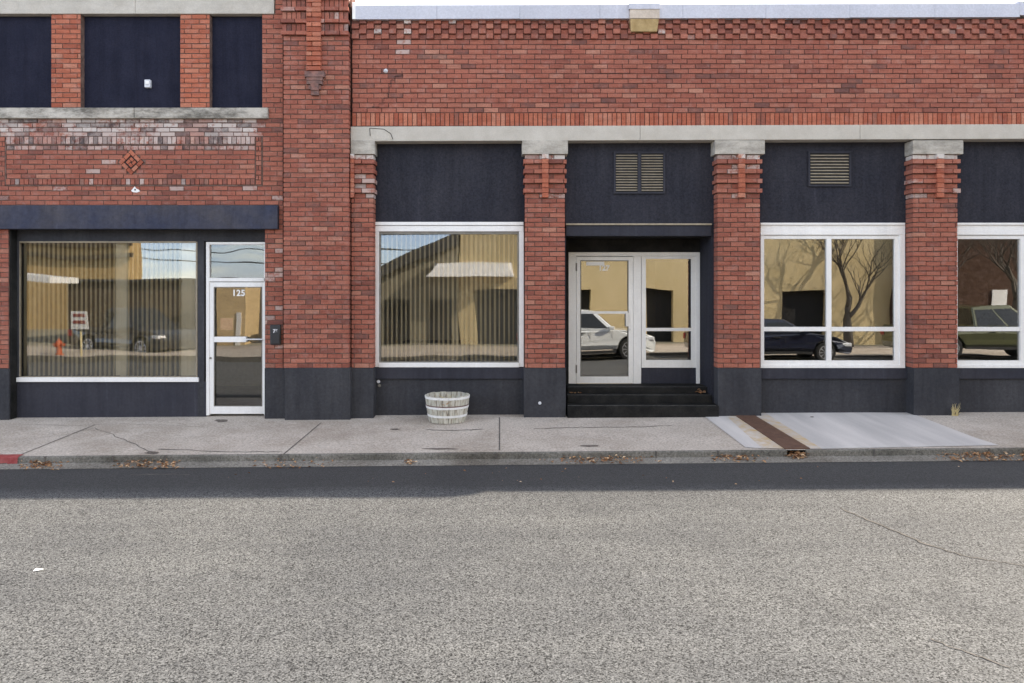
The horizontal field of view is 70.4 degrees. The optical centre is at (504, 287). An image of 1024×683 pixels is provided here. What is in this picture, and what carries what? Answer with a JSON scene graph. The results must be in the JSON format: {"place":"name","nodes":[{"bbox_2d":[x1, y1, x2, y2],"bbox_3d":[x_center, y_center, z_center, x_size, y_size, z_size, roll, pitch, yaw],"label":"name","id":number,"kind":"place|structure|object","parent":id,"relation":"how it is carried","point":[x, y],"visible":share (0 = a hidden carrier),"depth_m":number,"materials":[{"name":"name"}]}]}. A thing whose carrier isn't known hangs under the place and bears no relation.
{"place":"outdoors","nodes":[
{"label":"outdoors","id":0,"kind":"place"},
{"bbox_2d":[403,340,473,360],"bbox_3d":[-1.121,1.234,12.300,1.182,0.660,0.600,0,0,0],"label":"office desk","id":1,"kind":"object","parent":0,"point":[422,343],"visible":0.26,"depth_m":12.04,"materials":[{"name":"wood"}]},
{"bbox_2d":[0,460,1023,682],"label":"road","id":2,"kind":"structure","parent":0,"point":[871,572],"depth_m":5.63,"materials":[{"name":"grey asphalt"}]},
{"bbox_2d":[0,454,1023,468],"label":"gutter","id":3,"kind":"object","parent":2,"relation":"on","point":[217,464],"visible":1,"depth_m":8.80,"materials":[{"name":"concrete"}]},
{"bbox_2d":[18,460,68,469],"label":"dry leaves","id":4,"kind":"object","parent":3,"relation":"on","point":[42,463],"visible":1,"depth_m":8.70,"materials":[{"name":"brown plant"}]},
{"bbox_2d":[113,459,179,468],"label":"dry leaves","id":5,"kind":"object","parent":3,"relation":"on","point":[148,462],"visible":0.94,"depth_m":8.71,"materials":[{"name":"brown plant"}]},
{"bbox_2d":[247,457,333,468],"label":"dry leaves","id":6,"kind":"object","parent":3,"relation":"on","point":[288,463],"visible":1,"depth_m":8.71,"materials":[{"name":"brown plant"}]},
{"bbox_2d":[539,454,661,463],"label":"dry leaves","id":7,"kind":"object","parent":3,"relation":"on","point":[605,458],"visible":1,"depth_m":8.81,"materials":[{"name":"brown plant"}]},
{"bbox_2d":[710,454,765,461],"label":"dry leaves","id":8,"kind":"object","parent":3,"relation":"on","point":[735,459],"visible":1,"depth_m":8.83,"materials":[{"name":"brown plant"}]},
{"bbox_2d":[787,450,809,459],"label":"dry leaves","id":9,"kind":"object","parent":3,"relation":"on","point":[796,454],"visible":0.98,"depth_m":8.93,"materials":[{"name":"brown plant"}]},
{"bbox_2d":[936,451,1023,461],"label":"dry leaves","id":10,"kind":"object","parent":3,"relation":"on","point":[978,456],"visible":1,"depth_m":8.87,"materials":[{"name":"brown plant"}]},
{"bbox_2d":[0,412,1023,463],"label":"sidewalk","id":11,"kind":"structure","parent":0,"point":[166,436],"depth_m":9.89,"materials":[{"name":"concrete"}]},
{"bbox_2d":[0,0,354,419],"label":"two storey brick building","id":12,"kind":"structure","parent":11,"relation":"on","point":[223,143],"depth_m":11.00,"materials":[{"name":"red brick"}]},
{"bbox_2d":[0,16,50,107],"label":"blocked window","id":13,"kind":"structure","parent":12,"relation":"in","point":[25,41],"depth_m":11.10,"materials":[{"name":"blue paint"}]},
{"bbox_2d":[16,241,198,381],"bbox_3d":[-6.098,0.357,11.180,2.798,2.166,0.120,0,0,0],"label":"window","id":14,"kind":"structure","parent":12,"relation":"in","point":[21,378],"depth_m":11.18,"materials":[{"name":"white paint"}]},
{"bbox_2d":[24,243,195,375],"bbox_3d":[-6.158,0.322,11.255,2.753,2.085,0.089,0,0,0],"label":"vertical blind","id":15,"kind":"object","parent":12,"relation":"attached to","point":[187,305],"visible":1,"depth_m":11.26,"materials":[{"name":"beige fabric"}]},
{"bbox_2d":[84,16,179,107],"bbox_3d":[-5.707,-3.471,11.150,1.599,1.498,0.100,0,0,0],"label":"blocked window","id":16,"kind":"structure","parent":12,"relation":"in","point":[121,52],"depth_m":11.10,"materials":[{"name":"blue paint"}]},
{"bbox_2d":[144,80,151,87],"bbox_3d":[-5.442,-3.111,11.065,0.088,0.122,0.070,0,0,0],"label":"electrical box","id":17,"kind":"object","parent":12,"relation":"attached to","point":[147,83],"visible":1,"depth_m":11.04,"materials":[{"name":"white paint"}]},
{"bbox_2d":[209,282,263,413],"bbox_3d":[-4.123,0.925,11.167,0.848,2.028,0.096,0,0,0],"label":"door","id":18,"kind":"structure","parent":12,"relation":"in","point":[225,323],"depth_m":11.17,"materials":[{"name":"white paint"}]},
{"bbox_2d":[212,16,261,107],"bbox_3d":[-4.105,-3.471,11.150,0.871,1.498,0.100,0,0,0],"label":"blocked window","id":19,"kind":"structure","parent":12,"relation":"in","point":[236,40],"depth_m":11.10,"materials":[{"name":"blue paint"}]},
{"bbox_2d":[270,325,280,344],"bbox_3d":[-3.466,0.709,10.970,0.163,0.302,0.060,0,0,0],"label":"key box","id":20,"kind":"object","parent":12,"relation":"attached to","point":[275,334],"visible":1,"depth_m":10.95,"materials":[{"name":"black plastic"}]},
{"bbox_2d":[425,391,469,423],"bbox_3d":[-0.856,1.771,10.777,0.667,0.397,0.674,0,0,0],"label":"barrel planter","id":21,"kind":"object","parent":11,"relation":"on","point":[442,407],"visible":1,"depth_m":10.54,"materials":[{"name":"wood"}]},
{"bbox_2d":[17,447,1023,468],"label":"kerb","id":22,"kind":"structure","parent":11,"relation":"on","point":[492,455],"depth_m":8.90,"materials":[{"name":"concrete"}]},
{"bbox_2d":[350,1,1023,417],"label":"brick shop","id":23,"kind":"structure","parent":11,"relation":"on","point":[744,209],"depth_m":11.01,"materials":[{"name":"red brick"}]},
{"bbox_2d":[381,234,516,360],"bbox_3d":[-0.863,0.144,11.295,2.132,1.999,0.088,0,0,0],"label":"vertical blind","id":24,"kind":"object","parent":23,"relation":"attached to","point":[471,302],"visible":1,"depth_m":11.31,"materials":[{"name":"beige fabric"}]},
{"bbox_2d":[375,222,523,366],"bbox_3d":[-0.855,0.103,11.222,2.290,2.240,0.095,0,0,0],"label":"window","id":25,"kind":"structure","parent":23,"relation":"in","point":[517,228],"depth_m":11.19,"materials":[{"name":"white paint"}]},
{"bbox_2d":[576,257,632,382],"bbox_3d":[1.625,0.522,11.872,0.939,2.070,0.085,0,0,0],"label":"door","id":26,"kind":"structure","parent":23,"relation":"in","point":[580,378],"depth_m":11.87,"materials":[{"name":"white paint"}]},
{"bbox_2d":[759,223,904,367],"bbox_3d":[5.053,0.115,11.220,2.240,2.239,0.100,0,0,0],"label":"window","id":27,"kind":"structure","parent":23,"relation":"in","point":[827,231],"depth_m":11.20,"materials":[{"name":"white paint"}]},
{"bbox_2d":[956,223,1023,367],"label":"window","id":28,"kind":"structure","parent":23,"relation":"in","point":[964,230],"depth_m":11.21,"materials":[{"name":"white paint"}]},
{"bbox_2d":[736,415,809,448],"bbox_3d":[3.625,1.962,10.007,0.318,0.076,2.007,0,0,0],"label":"steel plate","id":29,"kind":"object","parent":11,"relation":"on","point":[777,436],"visible":1,"depth_m":9.79,"materials":[{"name":"brown metal"}]},
{"bbox_2d":[951,403,960,415],"bbox_3d":[6.784,1.828,10.922,0.158,0.202,0.045,0,0,0],"label":"dry weed","id":30,"kind":"object","parent":11,"relation":"on","point":[954,414],"visible":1,"depth_m":10.93,"materials":[{"name":"plant"}]},
{"bbox_2d":[355,0,1023,4],"label":"sky","id":31,"kind":"structure","parent":0,"point":[359,2],"materials":[{"name":"white"}]}
]}

